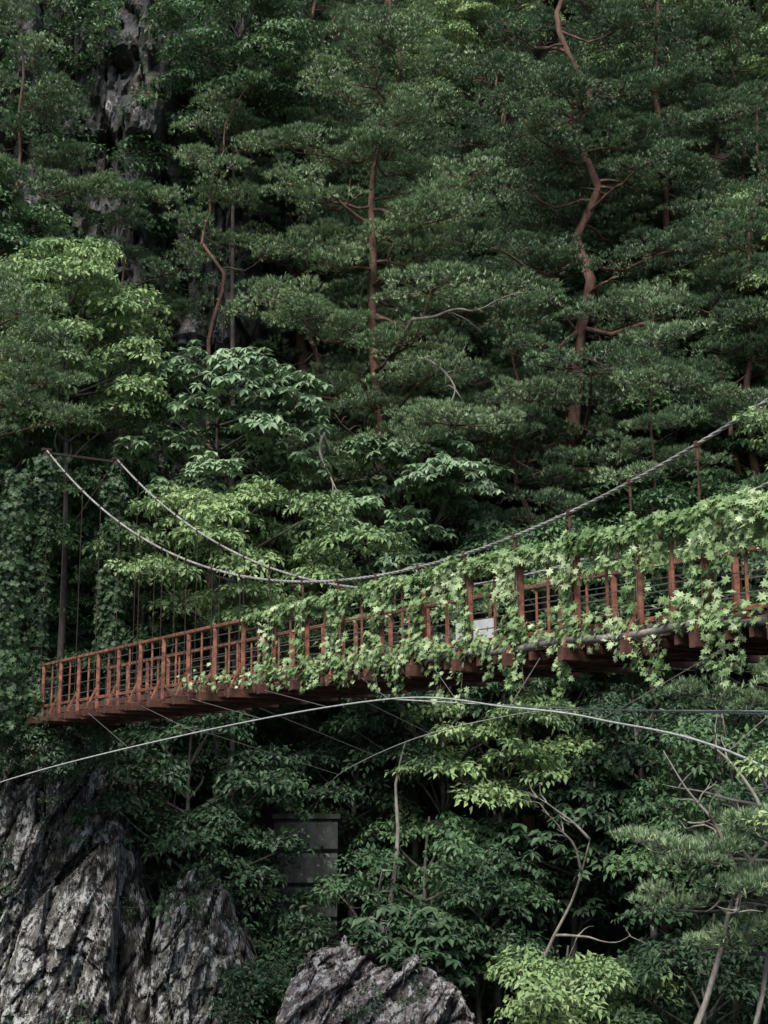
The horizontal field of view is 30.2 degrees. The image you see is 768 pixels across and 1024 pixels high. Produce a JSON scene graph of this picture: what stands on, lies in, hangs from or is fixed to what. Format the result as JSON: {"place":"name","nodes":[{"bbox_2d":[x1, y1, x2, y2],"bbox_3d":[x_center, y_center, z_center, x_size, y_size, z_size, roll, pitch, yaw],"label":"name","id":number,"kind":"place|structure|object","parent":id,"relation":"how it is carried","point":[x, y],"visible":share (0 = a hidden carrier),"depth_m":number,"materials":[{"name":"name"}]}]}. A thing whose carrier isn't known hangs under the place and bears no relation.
{"place":"outdoors","nodes":[
{"label":"outdoors","id":0,"kind":"place"},
{"bbox_2d":[0,0,326,655],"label":"rock cliff","id":1,"kind":"structure","parent":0,"point":[120,71],"depth_m":55.35,"materials":[{"name":"stone"}]},
{"bbox_2d":[0,0,325,662],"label":"cliff shrubs","id":2,"kind":"object","parent":1,"relation":"on","point":[109,7],"visible":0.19,"depth_m":55.10,"materials":[{"name":"green plant"}]},
{"bbox_2d":[0,0,767,1023],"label":"hillside ground","id":3,"kind":"structure","parent":0,"point":[614,932],"depth_m":47.32,"materials":[{"name":"plant"}]},
{"bbox_2d":[0,641,63,722],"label":"broadleaf tree","id":4,"kind":"object","parent":3,"relation":"on","point":[23,682],"visible":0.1,"depth_m":41.58,"materials":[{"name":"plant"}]},
{"bbox_2d":[0,263,99,437],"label":"pine tree","id":5,"kind":"object","parent":3,"relation":"on","point":[41,332],"visible":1,"depth_m":39.44,"materials":[{"name":"green plant"}]},
{"bbox_2d":[0,182,102,367],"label":"broadleaf tree","id":6,"kind":"object","parent":3,"relation":"on","point":[19,237],"visible":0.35,"depth_m":46.51,"materials":[{"name":"green plant"}]},
{"bbox_2d":[0,0,130,457],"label":"pine tree","id":7,"kind":"object","parent":3,"relation":"on","point":[46,158],"visible":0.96,"depth_m":49.09,"materials":[{"name":"green plant"}]},
{"bbox_2d":[0,394,146,702],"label":"broadleaf tree","id":8,"kind":"object","parent":3,"relation":"on","point":[80,473],"visible":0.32,"depth_m":43.26,"materials":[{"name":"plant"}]},
{"bbox_2d":[0,233,177,727],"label":"broadleaf tree","id":9,"kind":"object","parent":3,"relation":"on","point":[114,299],"visible":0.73,"depth_m":42.94,"materials":[{"name":"green plant"}]},
{"bbox_2d":[0,109,197,495],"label":"pine tree","id":10,"kind":"object","parent":3,"relation":"on","point":[77,445],"visible":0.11,"depth_m":48.23,"materials":[{"name":"green plant"}]},
{"bbox_2d":[47,571,152,695],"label":"broadleaf tree","id":11,"kind":"object","parent":3,"relation":"on","point":[80,630],"visible":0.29,"depth_m":43.61,"materials":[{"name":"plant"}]},
{"bbox_2d":[31,176,207,461],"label":"pine tree","id":12,"kind":"object","parent":3,"relation":"on","point":[162,275],"visible":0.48,"depth_m":50.19,"materials":[{"name":"green plant"}]},
{"bbox_2d":[0,724,262,1023],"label":"rock outcrop","id":13,"kind":"object","parent":3,"relation":"on","point":[71,939],"visible":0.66,"depth_m":36.55,"materials":[{"name":"grey stone"}]},
{"bbox_2d":[4,520,259,795],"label":"broadleaf tree","id":14,"kind":"object","parent":3,"relation":"on","point":[144,628],"visible":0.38,"depth_m":42.92,"materials":[{"name":"green plant"}]},
{"bbox_2d":[123,716,249,806],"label":"broadleaf tree","id":15,"kind":"object","parent":3,"relation":"on","point":[203,763],"visible":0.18,"depth_m":43.80,"materials":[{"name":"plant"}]},
{"bbox_2d":[70,710,313,879],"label":"broadleaf tree","id":16,"kind":"object","parent":3,"relation":"on","point":[244,778],"visible":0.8,"depth_m":38.81,"materials":[{"name":"green plant"}]},
{"bbox_2d":[128,65,301,677],"bbox_3d":[-5.994,-5.041,49.574,5.372,22.688,5.601,8,-14,-38],"label":"pine tree","id":17,"kind":"object","parent":3,"relation":"on","point":[210,190],"visible":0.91,"depth_m":50.93,"materials":[{"name":"green plant"}]},
{"bbox_2d":[0,711,437,1023],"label":"rock plants","id":18,"kind":"object","parent":3,"relation":"on","point":[267,986],"visible":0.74,"depth_m":35.98,"materials":[{"name":"green plant"}]},
{"bbox_2d":[110,339,336,853],"bbox_3d":[-4.473,4.601,41.983,6.296,20.003,5.664,-4,-12,22],"label":"broadleaf tree","id":19,"kind":"object","parent":3,"relation":"on","point":[246,420],"visible":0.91,"depth_m":42.54,"materials":[{"name":"green plant"}]},
{"bbox_2d":[318,432,339,500],"bbox_3d":[-1.632,-0.983,43.364,0.808,2.323,3.605,0,-11,0],"label":"bare branch","id":20,"kind":"object","parent":19,"relation":"attached to","point":[324,438],"visible":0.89,"depth_m":42.15,"materials":[{"name":"grey wood"}]},
{"bbox_2d":[140,798,329,929],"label":"broadleaf tree","id":21,"kind":"object","parent":3,"relation":"on","point":[241,873],"visible":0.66,"depth_m":37.86,"materials":[{"name":"green plant"}]},
{"bbox_2d":[139,0,360,527],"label":"broadleaf tree","id":22,"kind":"object","parent":3,"relation":"on","point":[290,24],"visible":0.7,"depth_m":53.77,"materials":[{"name":"green plant"}]},
{"bbox_2d":[82,472,418,897],"bbox_3d":[-3.920,7.757,39.524,9.807,17.740,7.536,0,-11,0],"label":"broadleaf tree","id":23,"kind":"object","parent":3,"relation":"on","point":[218,508],"visible":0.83,"depth_m":39.75,"materials":[{"name":"green plant"}]},
{"bbox_2d":[219,646,298,751],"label":"broadleaf tree","id":24,"kind":"object","parent":3,"relation":"on","point":[268,722],"visible":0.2,"depth_m":47.44,"materials":[{"name":"green plant"}]},
{"bbox_2d":[249,888,360,975],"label":"broadleaf tree","id":25,"kind":"object","parent":3,"relation":"on","point":[290,924],"visible":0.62,"depth_m":37.87,"materials":[{"name":"green plant"}]},
{"bbox_2d":[272,813,341,1011],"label":"concrete pier","id":26,"kind":"structure","parent":3,"relation":"on","point":[322,829],"depth_m":40.08,"materials":[{"name":"concrete"}]},
{"bbox_2d":[203,0,419,584],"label":"pine tree","id":27,"kind":"object","parent":3,"relation":"on","point":[300,265],"visible":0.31,"depth_m":55.57,"materials":[{"name":"green plant"}]},
{"bbox_2d":[182,193,449,625],"bbox_3d":[-2.645,-4.461,54.589,11.752,17.870,10.509,7,-13,-33],"label":"pine tree","id":28,"kind":"object","parent":3,"relation":"on","point":[335,291],"visible":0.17,"depth_m":54.35,"materials":[{"name":"green plant"}]},
{"bbox_2d":[284,628,365,735],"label":"broadleaf tree","id":29,"kind":"object","parent":3,"relation":"on","point":[318,650],"visible":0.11,"depth_m":49.71,"materials":[{"name":"green plant"}]},
{"bbox_2d":[247,121,418,491],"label":"pine tree","id":30,"kind":"object","parent":3,"relation":"on","point":[293,332],"visible":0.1,"depth_m":58.35,"materials":[{"name":"green plant"}]},
{"bbox_2d":[313,0,352,107],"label":"pine tree","id":31,"kind":"object","parent":3,"relation":"on","point":[316,99],"depth_m":79.41,"materials":[{"name":"green plant"}]},
{"bbox_2d":[315,93,364,271],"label":"pine tree","id":32,"kind":"object","parent":3,"relation":"on","point":[325,105],"depth_m":67.30,"materials":[{"name":"green plant"}]},
{"bbox_2d":[276,716,436,934],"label":"broadleaf tree","id":33,"kind":"object","parent":3,"relation":"on","point":[353,818],"visible":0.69,"depth_m":41.95,"materials":[{"name":"green plant"}]},
{"bbox_2d":[313,0,419,184],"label":"pine tree","id":34,"kind":"object","parent":3,"relation":"on","point":[365,62],"visible":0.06,"depth_m":72.39,"materials":[{"name":"green plant"}]},
{"bbox_2d":[338,743,405,961],"bbox_3d":[-0.397,10.202,37.690,2.021,8.180,2.221,0,-11,0],"label":"bare trunk","id":35,"kind":"object","parent":3,"relation":"on","point":[393,877],"visible":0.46,"depth_m":38.37,"materials":[{"name":"grey wood"}]},
{"bbox_2d":[290,66,457,397],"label":"pine tree","id":36,"kind":"object","parent":3,"relation":"on","point":[336,178],"visible":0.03,"depth_m":63.15,"materials":[{"name":"green plant"}]},
{"bbox_2d":[275,935,479,1023],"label":"boulder","id":37,"kind":"object","parent":3,"relation":"on","point":[325,981],"visible":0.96,"depth_m":33.34,"materials":[{"name":"stone"}]},
{"bbox_2d":[286,262,476,526],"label":"pine tree","id":38,"kind":"object","parent":3,"relation":"on","point":[402,502],"visible":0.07,"depth_m":55.21,"materials":[{"name":"green plant"}]},
{"bbox_2d":[0,213,767,1023],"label":"undergrowth","id":39,"kind":"object","parent":3,"relation":"on","point":[488,1005],"visible":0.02,"depth_m":45.78,"materials":[{"name":"green plant"}]},
{"bbox_2d":[4,398,767,758],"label":"suspension bridge","id":40,"kind":"structure","parent":3,"relation":"on","point":[164,700],"depth_m":24.29,"materials":[{"name":"paint"}]},
{"bbox_2d":[0,454,134,736],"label":"ivy","id":41,"kind":"object","parent":40,"relation":"attached to","point":[45,501],"visible":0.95,"depth_m":36.99,"materials":[{"name":"green plant"}]},
{"bbox_2d":[0,637,767,811],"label":"wind guy cables","id":42,"kind":"object","parent":40,"relation":"attached to","point":[502,705],"visible":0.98,"depth_m":20.76,"materials":[{"name":"metal"}]},
{"bbox_2d":[172,485,767,717],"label":"climbing vine","id":43,"kind":"object","parent":40,"relation":"attached to","point":[690,522],"visible":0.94,"depth_m":20.03,"materials":[{"name":"green plant"}]},
{"bbox_2d":[456,613,493,647],"bbox_3d":[1.555,2.108,24.126,0.070,0.700,1.050,7,-13,-33],"label":"notice board","id":44,"kind":"object","parent":40,"relation":"attached to","point":[485,623],"visible":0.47,"depth_m":23.89,"materials":[{"name":"white ceramic"}]},
{"bbox_2d":[343,0,447,85],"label":"pine tree","id":45,"kind":"object","parent":3,"relation":"on","point":[402,5],"visible":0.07,"depth_m":84.74,"materials":[{"name":"green plant"}]},
{"bbox_2d":[266,111,534,494],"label":"pine tree","id":46,"kind":"object","parent":3,"relation":"on","point":[322,350],"visible":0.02,"depth_m":58.76,"materials":[{"name":"green plant"}]},
{"bbox_2d":[215,0,589,877],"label":"pine tree","id":47,"kind":"object","parent":3,"relation":"on","point":[351,386],"visible":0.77,"depth_m":48.13,"materials":[{"name":"green plant"}]},
{"bbox_2d":[397,343,466,402],"bbox_3d":[1.104,-3.792,45.236,1.325,2.347,4.252,7,-13,-32],"label":"bare branch","id":48,"kind":"object","parent":47,"relation":"attached to","point":[404,388],"visible":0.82,"depth_m":44.16,"materials":[{"name":"grey wood"}]},
{"bbox_2d":[388,291,535,364],"bbox_3d":[1.790,-6.047,45.480,6.008,1.290,2.062,-9,-14,40],"label":"bare branch","id":49,"kind":"object","parent":47,"relation":"attached to","point":[426,318],"visible":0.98,"depth_m":44.87,"materials":[{"name":"grey wood"}]},
{"bbox_2d":[281,429,536,899],"bbox_3d":[1.183,5.894,43.894,8.509,17.454,8.513,0,-11,0],"label":"broadleaf tree","id":50,"kind":"object","parent":3,"relation":"on","point":[442,478],"visible":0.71,"depth_m":43.16,"materials":[{"name":"green plant"}]},
{"bbox_2d":[330,95,499,370],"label":"pine tree","id":51,"kind":"object","parent":3,"relation":"on","point":[471,213],"visible":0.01,"depth_m":66.30,"materials":[{"name":"green plant"}]},
{"bbox_2d":[353,6,482,142],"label":"broadleaf tree","id":52,"kind":"object","parent":3,"relation":"on","point":[464,28],"visible":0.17,"depth_m":77.85,"materials":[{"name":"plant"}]},
{"bbox_2d":[367,621,468,785],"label":"broadleaf tree","id":53,"kind":"object","parent":3,"relation":"on","point":[445,692],"visible":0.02,"depth_m":48.32,"materials":[{"name":"green plant"}]},
{"bbox_2d":[349,85,488,343],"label":"pine tree","id":54,"kind":"object","parent":3,"relation":"on","point":[464,115],"visible":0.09,"depth_m":63.66,"materials":[{"name":"green plant"}]},
{"bbox_2d":[339,901,501,990],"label":"broadleaf tree","id":55,"kind":"object","parent":3,"relation":"on","point":[421,929],"visible":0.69,"depth_m":35.11,"materials":[{"name":"green plant"}]},
{"bbox_2d":[310,807,564,961],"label":"broadleaf tree","id":56,"kind":"object","parent":3,"relation":"on","point":[454,837],"visible":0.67,"depth_m":37.96,"materials":[{"name":"green plant"}]},
{"bbox_2d":[319,621,593,965],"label":"broadleaf tree","id":57,"kind":"object","parent":3,"relation":"on","point":[353,713],"visible":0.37,"depth_m":41.30,"materials":[{"name":"green plant"}]},
{"bbox_2d":[418,126,509,290],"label":"pine tree","id":58,"kind":"object","parent":3,"relation":"on","point":[464,150],"visible":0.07,"depth_m":67.27,"materials":[{"name":"green plant"}]},
{"bbox_2d":[404,0,569,138],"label":"broadleaf tree","id":59,"kind":"object","parent":3,"relation":"on","point":[467,11],"visible":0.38,"depth_m":79.07,"materials":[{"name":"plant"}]},
{"bbox_2d":[396,318,583,498],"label":"broadleaf tree","id":60,"kind":"object","parent":3,"relation":"on","point":[472,337],"visible":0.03,"depth_m":56.69,"materials":[{"name":"green plant"}]},
{"bbox_2d":[422,838,561,1023],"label":"broadleaf tree","id":61,"kind":"object","parent":3,"relation":"on","point":[468,893],"visible":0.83,"depth_m":36.78,"materials":[{"name":"green plant"}]},
{"bbox_2d":[443,42,544,221],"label":"pine tree","id":62,"kind":"object","parent":3,"relation":"on","point":[473,121],"visible":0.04,"depth_m":72.37,"materials":[{"name":"green plant"}]},
{"bbox_2d":[384,687,625,1023],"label":"broadleaf tree","id":63,"kind":"object","parent":3,"relation":"on","point":[537,759],"visible":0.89,"depth_m":39.27,"materials":[{"name":"green plant"}]},
{"bbox_2d":[427,43,584,296],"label":"pine tree","id":64,"kind":"object","parent":3,"relation":"on","point":[471,140],"visible":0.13,"depth_m":65.26,"materials":[{"name":"green plant"}]},
{"bbox_2d":[403,316,628,911],"bbox_3d":[4.798,3.228,46.839,7.411,19.556,7.027,-8,-13,36],"label":"pine tree","id":65,"kind":"object","parent":3,"relation":"on","point":[562,502],"visible":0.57,"depth_m":46.61,"materials":[{"name":"green plant"}]},
{"bbox_2d":[487,576,553,629],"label":"broadleaf tree","id":66,"kind":"object","parent":3,"relation":"on","point":[504,613],"visible":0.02,"depth_m":50.72,"materials":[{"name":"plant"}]},
{"bbox_2d":[438,148,606,515],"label":"pine tree","id":67,"kind":"object","parent":3,"relation":"on","point":[512,220],"visible":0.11,"depth_m":56.18,"materials":[{"name":"green plant"}]},
{"bbox_2d":[471,275,612,367],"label":"broadleaf tree","id":68,"kind":"object","parent":3,"relation":"on","point":[531,314],"visible":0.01,"depth_m":59.33,"materials":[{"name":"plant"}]},
{"bbox_2d":[538,0,578,48],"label":"broadleaf tree","id":69,"kind":"object","parent":3,"relation":"on","point":[548,3],"visible":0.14,"depth_m":82.94,"materials":[{"name":"green plant"}]},
{"bbox_2d":[471,40,652,274],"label":"pine tree","id":70,"kind":"object","parent":3,"relation":"on","point":[560,116],"visible":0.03,"depth_m":65.50,"materials":[{"name":"green plant"}]},
{"bbox_2d":[427,512,700,967],"bbox_3d":[5.319,7.111,42.559,8.425,14.636,9.887,0,-11,0],"label":"broadleaf tree","id":71,"kind":"object","parent":3,"relation":"on","point":[551,532],"visible":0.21,"depth_m":42.55,"materials":[{"name":"green plant"}]},
{"bbox_2d":[452,749,685,1014],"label":"broadleaf tree","id":72,"kind":"object","parent":3,"relation":"on","point":[564,863],"visible":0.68,"depth_m":39.38,"materials":[{"name":"green plant"}]},
{"bbox_2d":[502,783,644,1022],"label":"bare trunk","id":73,"kind":"object","parent":3,"relation":"on","point":[555,934],"visible":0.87,"depth_m":35.19,"materials":[{"name":"brown wood"}]},
{"bbox_2d":[502,630,647,779],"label":"broadleaf tree","id":74,"kind":"object","parent":3,"relation":"on","point":[600,686],"visible":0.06,"depth_m":47.28,"materials":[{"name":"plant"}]},
{"bbox_2d":[391,0,767,751],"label":"pine tree","id":75,"kind":"object","parent":3,"relation":"on","point":[549,84],"visible":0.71,"depth_m":51.92,"materials":[{"name":"green plant"}]},
{"bbox_2d":[482,942,690,1023],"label":"broadleaf tree","id":76,"kind":"object","parent":3,"relation":"on","point":[539,1005],"visible":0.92,"depth_m":34.50,"materials":[{"name":"green plant"}]},
{"bbox_2d":[534,1,649,77],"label":"pine tree","id":77,"kind":"object","parent":3,"relation":"on","point":[569,30],"visible":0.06,"depth_m":73.40,"materials":[{"name":"green plant"}]},
{"bbox_2d":[501,301,702,619],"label":"pine tree","id":78,"kind":"object","parent":3,"relation":"on","point":[535,487],"visible":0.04,"depth_m":52.23,"materials":[{"name":"green plant"}]},
{"bbox_2d":[538,237,689,453],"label":"broadleaf tree","id":79,"kind":"object","parent":3,"relation":"on","point":[578,284],"visible":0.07,"depth_m":55.74,"materials":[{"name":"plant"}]},
{"bbox_2d":[496,0,767,443],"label":"pine tree","id":80,"kind":"object","parent":3,"relation":"on","point":[686,112],"visible":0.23,"depth_m":55.41,"materials":[{"name":"green plant"}]},
{"bbox_2d":[565,102,699,284],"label":"pine tree","id":81,"kind":"object","parent":3,"relation":"on","point":[642,111],"depth_m":60.32,"materials":[{"name":"green plant"}]},
{"bbox_2d":[555,682,741,1014],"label":"broadleaf tree","id":82,"kind":"object","parent":3,"relation":"on","point":[641,754],"visible":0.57,"depth_m":39.41,"materials":[{"name":"green plant"}]},
{"bbox_2d":[537,389,767,674],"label":"broadleaf tree","id":83,"kind":"object","parent":3,"relation":"on","point":[640,407],"visible":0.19,"depth_m":48.16,"materials":[{"name":"green plant"}]},
{"bbox_2d":[587,276,736,975],"bbox_3d":[8.576,3.080,42.540,4.881,21.512,4.369,0,-11,0],"label":"pine tree","id":84,"kind":"object","parent":3,"relation":"on","point":[642,374],"visible":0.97,"depth_m":43.67,"materials":[{"name":"green plant"}]},
{"bbox_2d":[595,667,736,781],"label":"broadleaf tree","id":85,"kind":"object","parent":3,"relation":"on","point":[628,678],"visible":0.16,"depth_m":44.78,"materials":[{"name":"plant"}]},
{"bbox_2d":[569,0,767,123],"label":"broadleaf tree","id":86,"kind":"object","parent":3,"relation":"on","point":[622,54],"visible":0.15,"depth_m":67.66,"materials":[{"name":"green plant"}]},
{"bbox_2d":[570,897,767,1023],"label":"broadleaf tree","id":87,"kind":"object","parent":3,"relation":"on","point":[655,952],"visible":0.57,"depth_m":34.61,"materials":[{"name":"green plant"}]},
{"bbox_2d":[584,276,766,440],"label":"broadleaf tree","id":88,"kind":"object","parent":3,"relation":"on","point":[681,339],"visible":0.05,"depth_m":51.80,"materials":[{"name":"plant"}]},
{"bbox_2d":[591,475,767,825],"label":"broadleaf tree","id":89,"kind":"object","parent":3,"relation":"on","point":[665,499],"visible":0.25,"depth_m":43.40,"materials":[{"name":"green plant"}]},
{"bbox_2d":[598,330,767,665],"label":"pine tree","id":90,"kind":"object","parent":3,"relation":"on","point":[726,409],"visible":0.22,"depth_m":47.73,"materials":[{"name":"green plant"}]},
{"bbox_2d":[602,700,767,1022],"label":"broadleaf tree","id":91,"kind":"object","parent":3,"relation":"on","point":[643,858],"visible":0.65,"depth_m":36.58,"materials":[{"name":"green plant"}]},
{"bbox_2d":[606,655,767,957],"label":"pine tree","id":92,"kind":"object","parent":3,"relation":"on","point":[753,877],"visible":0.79,"depth_m":29.15,"materials":[{"name":"green plant"}]},
{"bbox_2d":[606,22,767,391],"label":"pine tree","id":93,"kind":"object","parent":3,"relation":"on","point":[740,168],"visible":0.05,"depth_m":57.97,"materials":[{"name":"green plant"}]},
{"bbox_2d":[626,78,767,384],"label":"pine tree","id":94,"kind":"object","parent":3,"relation":"on","point":[729,258],"visible":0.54,"depth_m":50.80,"materials":[{"name":"green plant"}]},
{"bbox_2d":[643,179,767,585],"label":"pine tree","id":95,"kind":"object","parent":3,"relation":"on","point":[748,393],"visible":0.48,"depth_m":48.84,"materials":[{"name":"green plant"}]},
{"bbox_2d":[648,186,767,426],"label":"broadleaf tree","id":96,"kind":"object","parent":3,"relation":"on","point":[669,277],"visible":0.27,"depth_m":51.43,"materials":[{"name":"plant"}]},
{"bbox_2d":[651,0,767,275],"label":"pine tree","id":97,"kind":"object","parent":3,"relation":"on","point":[732,33],"visible":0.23,"depth_m":58.05,"materials":[{"name":"green plant"}]},
{"bbox_2d":[658,706,767,1023],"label":"dead tree","id":98,"kind":"object","parent":3,"relation":"on","point":[707,996],"visible":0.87,"depth_m":28.94,"materials":[{"name":"grey wood"}]},
{"bbox_2d":[666,760,767,1023],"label":"dead tree","id":99,"kind":"object","parent":3,"relation":"on","point":[757,1017],"visible":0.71,"depth_m":30.02,"materials":[{"name":"grey wood"}]},
{"bbox_2d":[696,23,767,173],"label":"broadleaf tree","id":100,"kind":"object","parent":3,"relation":"on","point":[753,61],"visible":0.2,"depth_m":60.31,"materials":[{"name":"green plant"}]},
{"bbox_2d":[703,262,767,462],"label":"pine tree","id":101,"kind":"object","parent":3,"relation":"on","point":[763,457],"visible":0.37,"depth_m":48.27,"materials":[{"name":"green plant"}]},
{"bbox_2d":[726,399,767,832],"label":"broadleaf tree","id":102,"kind":"object","parent":3,"relation":"on","point":[756,415],"visible":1,"depth_m":12.17,"materials":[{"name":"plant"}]},
{"bbox_2d":[740,0,767,30],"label":"broadleaf tree","id":103,"kind":"object","parent":3,"relation":"on","point":[764,4],"visible":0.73,"depth_m":67.06,"materials":[{"name":"green plant"}]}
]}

